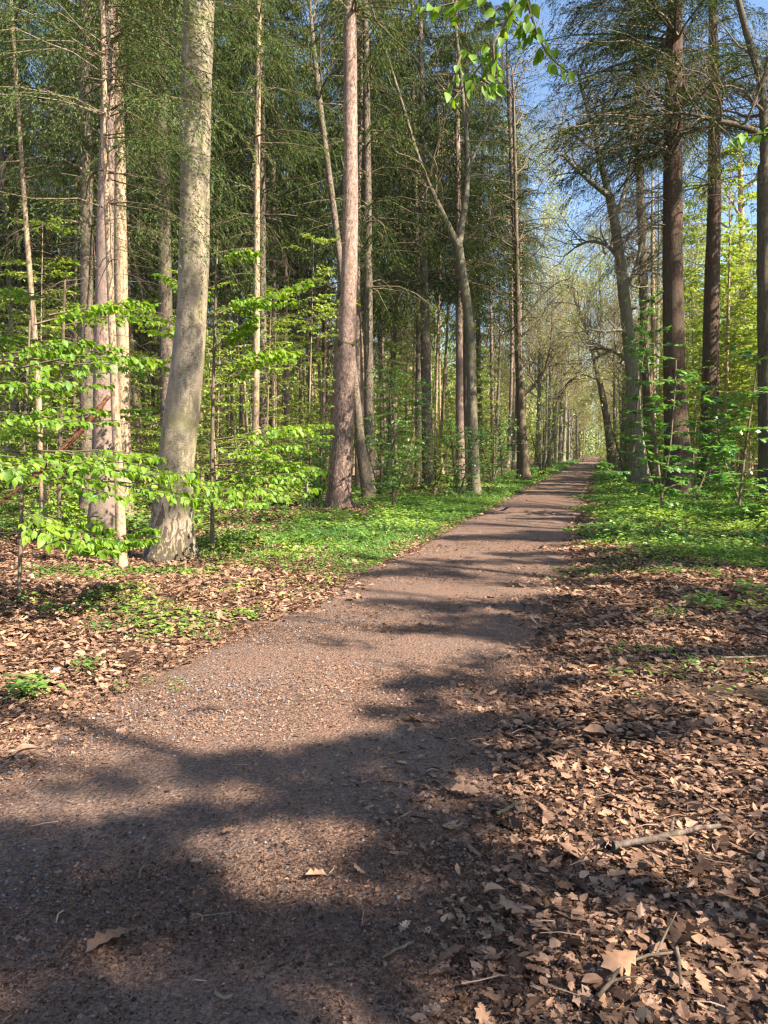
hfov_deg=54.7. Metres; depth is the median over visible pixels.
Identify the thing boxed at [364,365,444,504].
maple sapling
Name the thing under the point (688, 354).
young beech
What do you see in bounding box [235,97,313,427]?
spruce tree
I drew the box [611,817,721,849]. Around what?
fallen stick
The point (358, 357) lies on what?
spruce tree
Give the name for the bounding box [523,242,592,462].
bare oak
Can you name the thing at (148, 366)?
spruce tree
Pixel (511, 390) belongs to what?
spruce tree
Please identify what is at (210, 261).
spruce tree
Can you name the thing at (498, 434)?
maple sapling
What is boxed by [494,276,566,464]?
bare oak
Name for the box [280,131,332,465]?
spruce tree
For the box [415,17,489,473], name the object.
spruce tree
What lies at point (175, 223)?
spruce tree
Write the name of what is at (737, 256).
beech tree
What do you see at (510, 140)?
spruce tree
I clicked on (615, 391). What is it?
bare oak
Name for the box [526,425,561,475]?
green bush
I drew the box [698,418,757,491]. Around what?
green bush
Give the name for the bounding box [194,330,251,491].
young beech
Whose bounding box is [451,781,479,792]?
fallen leaf
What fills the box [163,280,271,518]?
young beech
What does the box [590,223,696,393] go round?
bare oak
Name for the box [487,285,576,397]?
bare oak
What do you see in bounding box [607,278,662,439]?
beech tree
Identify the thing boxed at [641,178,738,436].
beech tree
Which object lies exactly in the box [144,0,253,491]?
spruce tree
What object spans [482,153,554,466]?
spruce tree
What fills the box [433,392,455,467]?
young beech
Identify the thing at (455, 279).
spruce tree
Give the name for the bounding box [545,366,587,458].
bare oak
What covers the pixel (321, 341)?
spruce tree
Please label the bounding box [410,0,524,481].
spruce tree
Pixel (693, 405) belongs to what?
beech tree
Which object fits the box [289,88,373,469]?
spruce tree
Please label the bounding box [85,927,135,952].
fallen leaf
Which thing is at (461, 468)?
maple sapling
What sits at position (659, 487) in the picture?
maple sapling
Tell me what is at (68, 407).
young beech
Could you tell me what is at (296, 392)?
young beech
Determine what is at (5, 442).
young beech
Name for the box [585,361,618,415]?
bare oak
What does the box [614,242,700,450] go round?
beech tree
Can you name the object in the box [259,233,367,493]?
young beech
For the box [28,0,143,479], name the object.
spruce tree
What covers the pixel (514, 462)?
bare oak
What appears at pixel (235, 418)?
young beech
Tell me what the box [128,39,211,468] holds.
spruce tree
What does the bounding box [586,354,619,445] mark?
bare oak
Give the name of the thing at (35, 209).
spruce tree
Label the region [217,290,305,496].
young beech
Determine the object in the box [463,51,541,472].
spruce tree
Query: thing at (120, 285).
spruce tree
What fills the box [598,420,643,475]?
green bush
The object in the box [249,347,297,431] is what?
young beech
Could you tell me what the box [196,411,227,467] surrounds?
young beech
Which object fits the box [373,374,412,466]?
young beech
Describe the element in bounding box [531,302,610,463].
bare oak
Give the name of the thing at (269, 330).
spruce tree
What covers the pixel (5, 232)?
spruce tree
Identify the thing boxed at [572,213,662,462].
bare oak
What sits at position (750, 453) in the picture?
young beech
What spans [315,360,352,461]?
young beech
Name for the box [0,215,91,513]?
young beech
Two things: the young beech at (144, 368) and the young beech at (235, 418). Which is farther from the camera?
the young beech at (235, 418)
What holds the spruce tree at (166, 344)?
on the ground at (724, 695)
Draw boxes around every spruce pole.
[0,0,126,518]
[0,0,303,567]
[210,0,346,511]
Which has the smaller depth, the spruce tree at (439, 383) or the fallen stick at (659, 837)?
the fallen stick at (659, 837)
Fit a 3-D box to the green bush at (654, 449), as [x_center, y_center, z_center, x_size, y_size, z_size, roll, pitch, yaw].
[12.729,-2.818,33.899,2.672,3.097,2.002,0,5,0]
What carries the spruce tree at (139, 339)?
on the ground at (724, 695)
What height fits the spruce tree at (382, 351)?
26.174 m
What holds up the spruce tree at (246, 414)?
on the ground at (724, 695)
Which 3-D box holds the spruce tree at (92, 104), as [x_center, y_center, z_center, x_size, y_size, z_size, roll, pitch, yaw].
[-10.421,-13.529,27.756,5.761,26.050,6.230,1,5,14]
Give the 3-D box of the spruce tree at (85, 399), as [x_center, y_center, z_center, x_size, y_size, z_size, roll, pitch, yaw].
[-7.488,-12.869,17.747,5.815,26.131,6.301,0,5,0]
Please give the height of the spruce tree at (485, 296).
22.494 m
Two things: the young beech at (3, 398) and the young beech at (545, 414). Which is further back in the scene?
the young beech at (545, 414)
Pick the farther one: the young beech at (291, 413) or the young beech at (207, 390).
the young beech at (291, 413)
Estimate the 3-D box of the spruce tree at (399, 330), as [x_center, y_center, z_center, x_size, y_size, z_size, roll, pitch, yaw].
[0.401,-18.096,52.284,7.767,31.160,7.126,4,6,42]
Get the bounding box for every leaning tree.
[271,0,421,498]
[512,196,631,471]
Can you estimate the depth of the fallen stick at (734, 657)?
5.28 m
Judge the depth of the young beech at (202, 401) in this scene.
18.77 m
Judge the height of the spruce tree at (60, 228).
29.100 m
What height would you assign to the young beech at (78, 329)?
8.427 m
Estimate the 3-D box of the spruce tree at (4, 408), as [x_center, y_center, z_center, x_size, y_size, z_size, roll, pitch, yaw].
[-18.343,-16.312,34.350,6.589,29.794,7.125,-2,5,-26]
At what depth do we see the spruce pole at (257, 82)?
17.43 m
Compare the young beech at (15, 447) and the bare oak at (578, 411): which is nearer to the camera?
the young beech at (15, 447)
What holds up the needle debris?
on the path
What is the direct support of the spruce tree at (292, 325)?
on the ground at (724, 695)
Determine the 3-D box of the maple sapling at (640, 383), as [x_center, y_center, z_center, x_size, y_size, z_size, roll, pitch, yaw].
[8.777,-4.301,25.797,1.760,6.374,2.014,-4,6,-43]
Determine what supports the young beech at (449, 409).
on the ground at (724, 695)
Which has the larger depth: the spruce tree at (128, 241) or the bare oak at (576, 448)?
the bare oak at (576, 448)
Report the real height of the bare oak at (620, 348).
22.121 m
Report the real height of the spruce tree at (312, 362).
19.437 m
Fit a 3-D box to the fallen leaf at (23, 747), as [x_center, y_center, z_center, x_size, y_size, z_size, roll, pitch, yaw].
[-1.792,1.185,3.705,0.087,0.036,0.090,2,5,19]
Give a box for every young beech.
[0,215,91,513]
[0,257,74,491]
[0,287,77,483]
[0,300,35,460]
[0,301,53,506]
[0,365,65,493]
[0,392,33,501]
[0,397,15,483]
[2,342,56,478]
[19,417,78,501]
[33,369,78,469]
[42,316,73,450]
[52,226,154,488]
[52,386,78,480]
[129,352,159,483]
[131,247,228,486]
[131,269,229,495]
[131,339,156,451]
[132,376,196,472]
[134,376,156,452]
[135,404,159,468]
[137,406,159,467]
[148,348,235,491]
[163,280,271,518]
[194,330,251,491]
[194,342,251,479]
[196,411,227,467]
[203,394,227,460]
[216,384,246,462]
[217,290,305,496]
[224,286,307,489]
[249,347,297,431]
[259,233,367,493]
[277,384,314,459]
[277,388,332,485]
[280,379,314,461]
[281,364,314,461]
[294,379,330,479]
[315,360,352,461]
[315,371,353,470]
[363,318,438,489]
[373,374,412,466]
[375,355,411,470]
[383,344,415,476]
[387,402,410,463]
[396,415,414,474]
[398,405,446,486]
[409,359,448,470]
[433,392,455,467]
[433,394,455,475]
[436,326,496,472]
[437,374,455,457]
[449,419,490,470]
[475,344,510,470]
[476,358,512,470]
[482,336,509,456]
[524,326,575,458]
[589,114,738,425]
[628,327,715,479]
[655,147,759,475]
[689,417,698,469]
[735,378,757,464]
[745,408,757,473]
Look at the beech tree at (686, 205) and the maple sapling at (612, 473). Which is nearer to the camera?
the maple sapling at (612, 473)
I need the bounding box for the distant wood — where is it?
[3,261,757,464]
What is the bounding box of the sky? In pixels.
[0,0,767,452]
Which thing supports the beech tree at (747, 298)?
on the ground at (724, 695)
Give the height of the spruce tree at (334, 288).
28.723 m
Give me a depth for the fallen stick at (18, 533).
11.34 m
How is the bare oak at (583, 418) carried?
on the ground at (724, 695)
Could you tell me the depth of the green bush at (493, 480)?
33.84 m
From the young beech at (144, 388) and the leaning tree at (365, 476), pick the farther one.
the young beech at (144, 388)
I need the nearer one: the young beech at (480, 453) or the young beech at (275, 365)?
the young beech at (275, 365)
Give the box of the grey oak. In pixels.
[497,3,693,484]
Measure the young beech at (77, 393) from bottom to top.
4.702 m
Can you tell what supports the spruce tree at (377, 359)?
on the ground at (724, 695)
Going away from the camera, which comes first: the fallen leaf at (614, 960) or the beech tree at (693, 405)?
the fallen leaf at (614, 960)
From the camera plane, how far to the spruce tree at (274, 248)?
26.96 m
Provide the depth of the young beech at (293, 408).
70.69 m
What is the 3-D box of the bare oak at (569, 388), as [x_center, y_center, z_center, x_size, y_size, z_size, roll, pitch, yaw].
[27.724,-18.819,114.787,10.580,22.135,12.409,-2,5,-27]
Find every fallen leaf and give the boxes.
[13,743,37,754]
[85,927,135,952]
[191,857,202,861]
[222,827,234,832]
[305,868,327,875]
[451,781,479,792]
[483,882,503,892]
[601,949,637,975]
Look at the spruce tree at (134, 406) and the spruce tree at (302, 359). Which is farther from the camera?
the spruce tree at (302, 359)
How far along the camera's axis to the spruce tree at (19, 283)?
38.33 m
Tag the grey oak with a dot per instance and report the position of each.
(627, 330)
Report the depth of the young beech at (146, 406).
77.84 m
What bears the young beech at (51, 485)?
on the ground at (724, 695)
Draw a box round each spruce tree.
[0,0,62,462]
[0,0,79,462]
[0,0,93,495]
[0,0,179,513]
[0,0,253,531]
[0,32,14,364]
[0,39,77,411]
[0,73,55,450]
[0,83,56,372]
[0,159,32,406]
[0,189,37,368]
[1,0,134,455]
[1,149,66,380]
[4,0,234,520]
[12,90,78,469]
[14,0,179,438]
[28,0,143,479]
[28,113,94,445]
[29,0,179,465]
[29,80,93,399]
[39,0,266,468]
[45,152,94,401]
[47,0,176,435]
[55,158,95,392]
[56,6,177,445]
[58,10,175,465]
[78,125,144,391]
[93,136,156,440]
[94,248,155,394]
[126,1,240,439]
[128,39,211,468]
[128,90,203,468]
[130,68,178,348]
[130,164,157,464]
[131,271,157,394]
[133,195,157,440]
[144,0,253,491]
[145,2,223,461]
[166,0,361,499]
[171,136,230,480]
[171,183,230,468]
[174,0,311,421]
[174,0,336,483]
[204,172,252,469]
[204,259,236,469]
[206,17,252,470]
[207,0,340,490]
[207,202,247,469]
[208,86,267,470]
[209,126,252,469]
[210,124,312,428]
[210,134,253,467]
[211,284,247,465]
[213,50,268,472]
[224,0,479,508]
[234,1,335,476]
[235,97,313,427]
[235,122,296,422]
[237,46,331,473]
[252,191,296,456]
[266,115,335,474]
[266,214,313,435]
[268,309,298,423]
[272,0,460,491]
[277,24,340,478]
[277,158,335,470]
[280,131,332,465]
[282,0,438,491]
[283,98,362,467]
[287,0,397,480]
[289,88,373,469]
[289,265,321,461]
[293,271,329,452]
[296,0,418,438]
[299,24,410,407]
[305,251,336,458]
[320,189,391,447]
[323,41,389,460]
[330,1,409,462]
[336,0,508,489]
[352,240,381,474]
[360,0,454,481]
[360,0,494,482]
[360,49,451,468]
[360,119,404,472]
[361,84,440,447]
[363,209,412,469]
[373,189,441,468]
[383,0,538,486]
[386,106,435,471]
[394,81,448,458]
[401,38,486,475]
[406,197,453,461]
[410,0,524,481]
[412,116,469,473]
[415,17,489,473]
[429,1,524,477]
[433,117,488,470]
[438,189,498,397]
[442,302,484,431]
[443,169,500,428]
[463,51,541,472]
[469,0,582,479]
[472,108,546,471]
[475,188,532,469]
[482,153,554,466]
[585,0,706,479]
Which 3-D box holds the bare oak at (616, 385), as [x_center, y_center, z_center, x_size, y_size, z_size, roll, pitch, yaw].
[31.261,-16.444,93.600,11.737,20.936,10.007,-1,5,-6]
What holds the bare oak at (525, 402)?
on the ground at (724, 695)
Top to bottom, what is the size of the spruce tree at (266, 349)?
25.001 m
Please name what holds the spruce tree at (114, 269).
on the ground at (724, 695)
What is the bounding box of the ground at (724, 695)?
[0,453,767,1023]
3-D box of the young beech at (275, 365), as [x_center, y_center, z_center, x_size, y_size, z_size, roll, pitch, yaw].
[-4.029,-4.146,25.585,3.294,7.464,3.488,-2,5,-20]
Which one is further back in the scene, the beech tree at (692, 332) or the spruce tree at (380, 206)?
the beech tree at (692, 332)
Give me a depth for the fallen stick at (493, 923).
2.37 m
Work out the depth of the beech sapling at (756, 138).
2.70 m
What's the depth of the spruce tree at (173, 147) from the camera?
30.86 m
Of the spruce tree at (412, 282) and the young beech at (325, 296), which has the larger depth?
the spruce tree at (412, 282)
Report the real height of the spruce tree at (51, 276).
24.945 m
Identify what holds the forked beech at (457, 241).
on the ground at (724, 695)
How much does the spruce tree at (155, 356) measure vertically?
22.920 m
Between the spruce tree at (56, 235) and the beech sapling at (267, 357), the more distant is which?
the spruce tree at (56, 235)
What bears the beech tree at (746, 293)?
on the ground at (724, 695)
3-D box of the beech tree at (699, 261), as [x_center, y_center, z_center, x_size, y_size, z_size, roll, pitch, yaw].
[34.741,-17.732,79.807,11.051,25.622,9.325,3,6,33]
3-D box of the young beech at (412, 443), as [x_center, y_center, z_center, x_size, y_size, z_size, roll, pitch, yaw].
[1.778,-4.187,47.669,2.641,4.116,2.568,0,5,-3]
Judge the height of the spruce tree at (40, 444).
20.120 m
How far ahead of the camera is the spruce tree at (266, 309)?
44.28 m
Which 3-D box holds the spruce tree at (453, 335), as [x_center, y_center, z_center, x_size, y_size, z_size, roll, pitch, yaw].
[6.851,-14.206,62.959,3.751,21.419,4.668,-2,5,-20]
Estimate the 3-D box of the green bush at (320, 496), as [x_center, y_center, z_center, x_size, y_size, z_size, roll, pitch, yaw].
[-1.866,-1.179,20.935,1.942,1.962,1.362,0,5,0]
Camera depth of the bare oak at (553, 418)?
84.42 m
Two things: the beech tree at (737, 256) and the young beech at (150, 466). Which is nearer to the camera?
the young beech at (150, 466)
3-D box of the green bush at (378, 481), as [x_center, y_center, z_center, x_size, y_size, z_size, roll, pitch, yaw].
[-0.016,-1.790,23.906,2.584,2.778,1.709,0,5,0]
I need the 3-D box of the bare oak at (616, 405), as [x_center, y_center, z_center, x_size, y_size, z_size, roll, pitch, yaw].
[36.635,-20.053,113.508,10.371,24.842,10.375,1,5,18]
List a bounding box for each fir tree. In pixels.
[498,0,767,494]
[643,0,767,484]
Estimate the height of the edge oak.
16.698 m
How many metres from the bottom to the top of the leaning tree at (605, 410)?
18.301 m
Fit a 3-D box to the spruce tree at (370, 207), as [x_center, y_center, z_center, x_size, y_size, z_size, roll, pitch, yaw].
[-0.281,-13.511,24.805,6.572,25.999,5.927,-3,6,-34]
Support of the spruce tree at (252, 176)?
on the ground at (724, 695)
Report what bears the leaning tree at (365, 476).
on the ground at (724, 695)
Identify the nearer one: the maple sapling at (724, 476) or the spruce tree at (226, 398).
the maple sapling at (724, 476)
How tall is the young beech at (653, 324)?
19.577 m
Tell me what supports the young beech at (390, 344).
on the ground at (724, 695)
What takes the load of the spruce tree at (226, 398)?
on the ground at (724, 695)
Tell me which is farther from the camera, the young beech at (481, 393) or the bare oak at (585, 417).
the bare oak at (585, 417)
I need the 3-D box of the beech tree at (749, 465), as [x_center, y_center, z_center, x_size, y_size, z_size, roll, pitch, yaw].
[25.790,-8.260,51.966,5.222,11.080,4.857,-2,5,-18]
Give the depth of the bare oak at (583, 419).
163.25 m
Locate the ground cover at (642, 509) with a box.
[0,464,767,704]
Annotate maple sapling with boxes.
[294,474,325,504]
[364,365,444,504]
[422,419,508,495]
[478,405,520,476]
[596,462,630,483]
[603,290,667,479]
[621,320,701,509]
[666,397,746,499]
[674,347,767,511]
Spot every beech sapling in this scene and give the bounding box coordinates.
[0,280,175,536]
[0,298,242,599]
[130,240,334,550]
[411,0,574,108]
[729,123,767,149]
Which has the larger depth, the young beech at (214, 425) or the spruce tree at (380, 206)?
the young beech at (214, 425)
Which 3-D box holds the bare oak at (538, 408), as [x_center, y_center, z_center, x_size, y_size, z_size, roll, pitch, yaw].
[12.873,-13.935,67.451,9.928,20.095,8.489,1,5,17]
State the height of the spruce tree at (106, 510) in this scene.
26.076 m
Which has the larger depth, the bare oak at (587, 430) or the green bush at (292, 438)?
the bare oak at (587, 430)
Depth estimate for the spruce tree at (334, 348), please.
32.75 m
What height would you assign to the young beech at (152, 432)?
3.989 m
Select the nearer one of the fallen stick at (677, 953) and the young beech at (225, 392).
the fallen stick at (677, 953)
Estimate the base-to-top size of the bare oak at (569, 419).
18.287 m
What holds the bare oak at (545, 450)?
on the ground at (724, 695)
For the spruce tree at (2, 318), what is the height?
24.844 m
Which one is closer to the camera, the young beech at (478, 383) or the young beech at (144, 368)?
the young beech at (144, 368)
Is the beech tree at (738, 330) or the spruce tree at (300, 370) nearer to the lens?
the spruce tree at (300, 370)
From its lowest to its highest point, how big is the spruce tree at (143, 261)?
28.570 m
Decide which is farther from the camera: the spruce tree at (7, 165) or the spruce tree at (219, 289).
the spruce tree at (219, 289)
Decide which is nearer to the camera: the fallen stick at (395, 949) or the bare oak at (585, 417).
the fallen stick at (395, 949)
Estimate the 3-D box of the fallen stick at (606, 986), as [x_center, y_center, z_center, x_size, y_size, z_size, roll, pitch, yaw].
[0.765,1.293,2.151,0.456,0.051,0.082,-4,6,-39]
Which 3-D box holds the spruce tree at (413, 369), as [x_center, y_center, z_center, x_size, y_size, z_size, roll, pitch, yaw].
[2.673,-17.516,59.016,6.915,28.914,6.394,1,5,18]
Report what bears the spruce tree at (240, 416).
on the ground at (724, 695)
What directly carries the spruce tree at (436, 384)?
on the ground at (724, 695)
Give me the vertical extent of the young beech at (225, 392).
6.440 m
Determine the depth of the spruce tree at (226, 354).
63.64 m
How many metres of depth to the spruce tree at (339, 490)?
19.05 m
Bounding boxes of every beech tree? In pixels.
[141,0,214,563]
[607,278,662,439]
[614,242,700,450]
[618,209,704,462]
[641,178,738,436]
[642,210,739,455]
[648,142,759,485]
[656,265,703,434]
[657,361,698,447]
[662,304,701,447]
[683,229,720,337]
[687,231,757,451]
[687,235,757,475]
[687,309,739,426]
[690,202,757,433]
[691,268,757,465]
[693,241,756,453]
[699,154,759,438]
[701,248,756,468]
[720,236,756,465]
[730,316,756,469]
[734,361,757,450]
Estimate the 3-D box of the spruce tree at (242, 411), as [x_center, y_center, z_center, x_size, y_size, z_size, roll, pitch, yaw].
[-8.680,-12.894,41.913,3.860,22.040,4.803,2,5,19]
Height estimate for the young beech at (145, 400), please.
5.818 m
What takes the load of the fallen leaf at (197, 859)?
on the path
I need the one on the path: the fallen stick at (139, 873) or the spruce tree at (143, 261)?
the fallen stick at (139, 873)
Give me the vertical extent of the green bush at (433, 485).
2.401 m
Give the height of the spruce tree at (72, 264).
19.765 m
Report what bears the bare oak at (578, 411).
on the ground at (724, 695)
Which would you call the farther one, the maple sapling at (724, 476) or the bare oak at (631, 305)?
the bare oak at (631, 305)
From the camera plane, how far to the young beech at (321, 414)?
38.14 m
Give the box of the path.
[0,456,597,1023]
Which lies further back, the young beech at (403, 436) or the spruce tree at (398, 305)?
the young beech at (403, 436)
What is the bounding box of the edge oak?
[591,0,767,502]
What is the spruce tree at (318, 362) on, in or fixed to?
on the ground at (724, 695)
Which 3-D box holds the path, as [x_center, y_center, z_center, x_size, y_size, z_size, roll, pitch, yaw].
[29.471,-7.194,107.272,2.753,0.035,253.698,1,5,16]
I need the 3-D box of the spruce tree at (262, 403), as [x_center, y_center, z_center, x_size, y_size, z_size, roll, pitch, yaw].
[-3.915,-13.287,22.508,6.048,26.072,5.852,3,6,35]
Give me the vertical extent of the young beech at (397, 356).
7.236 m
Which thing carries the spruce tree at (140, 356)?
on the ground at (724, 695)
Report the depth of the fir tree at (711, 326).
30.04 m
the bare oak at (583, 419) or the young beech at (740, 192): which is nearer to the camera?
the young beech at (740, 192)
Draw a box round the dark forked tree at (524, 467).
[453,9,621,480]
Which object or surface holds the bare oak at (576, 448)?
on the ground at (724, 695)
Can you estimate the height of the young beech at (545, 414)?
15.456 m
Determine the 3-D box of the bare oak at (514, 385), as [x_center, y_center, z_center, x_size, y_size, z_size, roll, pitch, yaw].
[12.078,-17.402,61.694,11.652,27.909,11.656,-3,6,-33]
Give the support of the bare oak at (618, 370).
on the ground at (724, 695)
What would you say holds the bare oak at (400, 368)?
on the ground at (724, 695)
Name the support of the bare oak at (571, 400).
on the ground at (724, 695)
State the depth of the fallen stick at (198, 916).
2.45 m
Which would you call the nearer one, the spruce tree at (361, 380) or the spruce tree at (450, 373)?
the spruce tree at (361, 380)
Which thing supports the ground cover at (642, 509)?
on the ground at (724, 695)
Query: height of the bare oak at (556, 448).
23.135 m
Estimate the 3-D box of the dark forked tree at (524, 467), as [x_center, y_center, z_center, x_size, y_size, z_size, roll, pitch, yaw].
[7.525,-13.183,37.607,8.428,23.448,7.374,-3,5,-31]
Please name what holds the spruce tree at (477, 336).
on the ground at (724, 695)
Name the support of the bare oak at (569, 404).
on the ground at (724, 695)
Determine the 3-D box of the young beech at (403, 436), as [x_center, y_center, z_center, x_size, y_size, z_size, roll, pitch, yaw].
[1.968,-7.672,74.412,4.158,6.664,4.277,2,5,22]
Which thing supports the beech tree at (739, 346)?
on the ground at (724, 695)
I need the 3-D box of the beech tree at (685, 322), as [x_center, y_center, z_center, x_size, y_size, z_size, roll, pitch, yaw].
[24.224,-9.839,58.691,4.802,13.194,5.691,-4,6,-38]
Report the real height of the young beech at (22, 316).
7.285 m
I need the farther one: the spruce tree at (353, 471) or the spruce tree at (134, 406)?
the spruce tree at (353, 471)
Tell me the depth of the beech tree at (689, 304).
49.14 m
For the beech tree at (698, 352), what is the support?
on the ground at (724, 695)
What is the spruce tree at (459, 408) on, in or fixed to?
on the ground at (724, 695)
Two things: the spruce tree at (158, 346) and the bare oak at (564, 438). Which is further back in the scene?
the bare oak at (564, 438)
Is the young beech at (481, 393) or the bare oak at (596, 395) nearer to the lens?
the young beech at (481, 393)
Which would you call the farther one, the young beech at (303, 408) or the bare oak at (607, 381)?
the bare oak at (607, 381)
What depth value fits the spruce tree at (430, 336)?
56.29 m
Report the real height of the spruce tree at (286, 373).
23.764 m
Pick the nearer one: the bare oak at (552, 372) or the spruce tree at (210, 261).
the spruce tree at (210, 261)
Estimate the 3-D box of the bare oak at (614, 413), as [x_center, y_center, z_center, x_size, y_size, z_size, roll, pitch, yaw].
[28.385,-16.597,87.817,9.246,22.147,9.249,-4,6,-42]
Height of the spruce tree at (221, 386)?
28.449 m
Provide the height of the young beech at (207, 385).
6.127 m
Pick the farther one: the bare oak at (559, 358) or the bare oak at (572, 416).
the bare oak at (572, 416)
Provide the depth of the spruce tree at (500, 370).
60.35 m
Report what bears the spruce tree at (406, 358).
on the ground at (724, 695)
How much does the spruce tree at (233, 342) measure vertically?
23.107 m
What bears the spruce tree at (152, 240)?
on the ground at (724, 695)
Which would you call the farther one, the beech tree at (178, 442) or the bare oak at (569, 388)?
the bare oak at (569, 388)
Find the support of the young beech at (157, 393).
on the ground at (724, 695)
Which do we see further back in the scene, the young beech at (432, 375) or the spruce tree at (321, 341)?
the spruce tree at (321, 341)
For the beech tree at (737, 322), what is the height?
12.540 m
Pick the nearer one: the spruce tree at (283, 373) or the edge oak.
the edge oak
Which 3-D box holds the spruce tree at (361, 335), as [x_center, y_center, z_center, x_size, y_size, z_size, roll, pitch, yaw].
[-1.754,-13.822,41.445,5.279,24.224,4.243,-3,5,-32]
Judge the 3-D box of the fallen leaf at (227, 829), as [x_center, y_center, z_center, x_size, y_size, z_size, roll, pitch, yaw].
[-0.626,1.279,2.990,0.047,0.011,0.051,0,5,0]
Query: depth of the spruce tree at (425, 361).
29.09 m
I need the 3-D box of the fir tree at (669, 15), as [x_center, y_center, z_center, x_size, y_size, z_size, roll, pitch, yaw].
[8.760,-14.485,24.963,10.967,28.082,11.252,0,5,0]
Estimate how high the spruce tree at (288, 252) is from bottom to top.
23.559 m
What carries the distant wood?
on the ground at (724, 695)
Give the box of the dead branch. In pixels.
[0,395,134,503]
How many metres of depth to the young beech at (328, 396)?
46.94 m
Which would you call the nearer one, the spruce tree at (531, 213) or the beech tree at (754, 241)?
the beech tree at (754, 241)
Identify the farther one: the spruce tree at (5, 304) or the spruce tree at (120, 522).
the spruce tree at (5, 304)
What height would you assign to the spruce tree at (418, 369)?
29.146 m
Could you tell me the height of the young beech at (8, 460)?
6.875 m
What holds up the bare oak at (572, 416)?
on the ground at (724, 695)
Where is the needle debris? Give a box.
[0,489,767,1023]
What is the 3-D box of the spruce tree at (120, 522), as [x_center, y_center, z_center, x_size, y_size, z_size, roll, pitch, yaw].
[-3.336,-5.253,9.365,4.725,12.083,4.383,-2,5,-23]
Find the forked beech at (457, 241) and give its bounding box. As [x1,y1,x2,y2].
[370,0,561,493]
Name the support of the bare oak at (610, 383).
on the ground at (724, 695)
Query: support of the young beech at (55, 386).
on the ground at (724, 695)
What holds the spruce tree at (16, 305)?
on the ground at (724, 695)
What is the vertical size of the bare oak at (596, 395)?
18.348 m
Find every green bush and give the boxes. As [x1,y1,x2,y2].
[243,424,307,495]
[284,436,332,502]
[353,414,422,495]
[407,427,470,493]
[465,418,525,485]
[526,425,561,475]
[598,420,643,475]
[643,415,691,480]
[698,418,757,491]
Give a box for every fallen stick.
[0,532,69,542]
[138,865,144,879]
[191,912,223,919]
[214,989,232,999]
[381,940,413,958]
[488,915,504,931]
[494,799,522,815]
[595,912,676,999]
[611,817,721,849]
[674,946,682,986]
[720,655,766,658]
[749,610,767,618]
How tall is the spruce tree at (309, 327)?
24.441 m
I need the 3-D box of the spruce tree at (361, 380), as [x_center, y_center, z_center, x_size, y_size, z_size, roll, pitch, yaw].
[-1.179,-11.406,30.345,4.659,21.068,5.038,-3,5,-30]
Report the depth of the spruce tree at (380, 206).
35.40 m
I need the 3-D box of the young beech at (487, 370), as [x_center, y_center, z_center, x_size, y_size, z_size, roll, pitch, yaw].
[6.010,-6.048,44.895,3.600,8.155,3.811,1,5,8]
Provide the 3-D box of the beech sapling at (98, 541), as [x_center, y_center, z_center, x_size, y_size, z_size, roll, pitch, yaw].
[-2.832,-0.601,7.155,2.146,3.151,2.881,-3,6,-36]
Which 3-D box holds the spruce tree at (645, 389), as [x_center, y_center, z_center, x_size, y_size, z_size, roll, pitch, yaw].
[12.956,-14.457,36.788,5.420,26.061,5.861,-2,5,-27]
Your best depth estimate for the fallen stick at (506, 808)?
3.17 m
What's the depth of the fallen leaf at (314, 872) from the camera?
2.70 m
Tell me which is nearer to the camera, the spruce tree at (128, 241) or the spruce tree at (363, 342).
the spruce tree at (128, 241)
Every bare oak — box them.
[373,307,432,462]
[472,109,588,471]
[481,249,580,466]
[481,305,572,419]
[486,206,636,467]
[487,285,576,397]
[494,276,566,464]
[498,108,575,450]
[504,259,592,452]
[505,299,591,412]
[506,297,608,460]
[522,267,589,465]
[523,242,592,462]
[524,328,603,440]
[526,272,605,445]
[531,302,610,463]
[533,336,602,419]
[534,263,597,460]
[541,362,592,460]
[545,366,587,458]
[551,372,586,445]
[562,379,594,457]
[567,263,662,462]
[567,328,591,458]
[567,366,592,446]
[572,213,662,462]
[572,348,594,458]
[573,381,592,458]
[573,396,592,430]
[578,417,597,456]
[583,285,637,448]
[584,296,637,402]
[584,360,618,415]
[585,229,688,462]
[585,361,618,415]
[586,298,662,466]
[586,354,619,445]
[587,357,621,411]
[589,170,756,434]
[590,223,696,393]
[591,357,621,418]
[591,360,612,426]
[592,324,641,429]
[595,295,650,405]
[600,320,662,406]
[602,299,621,459]

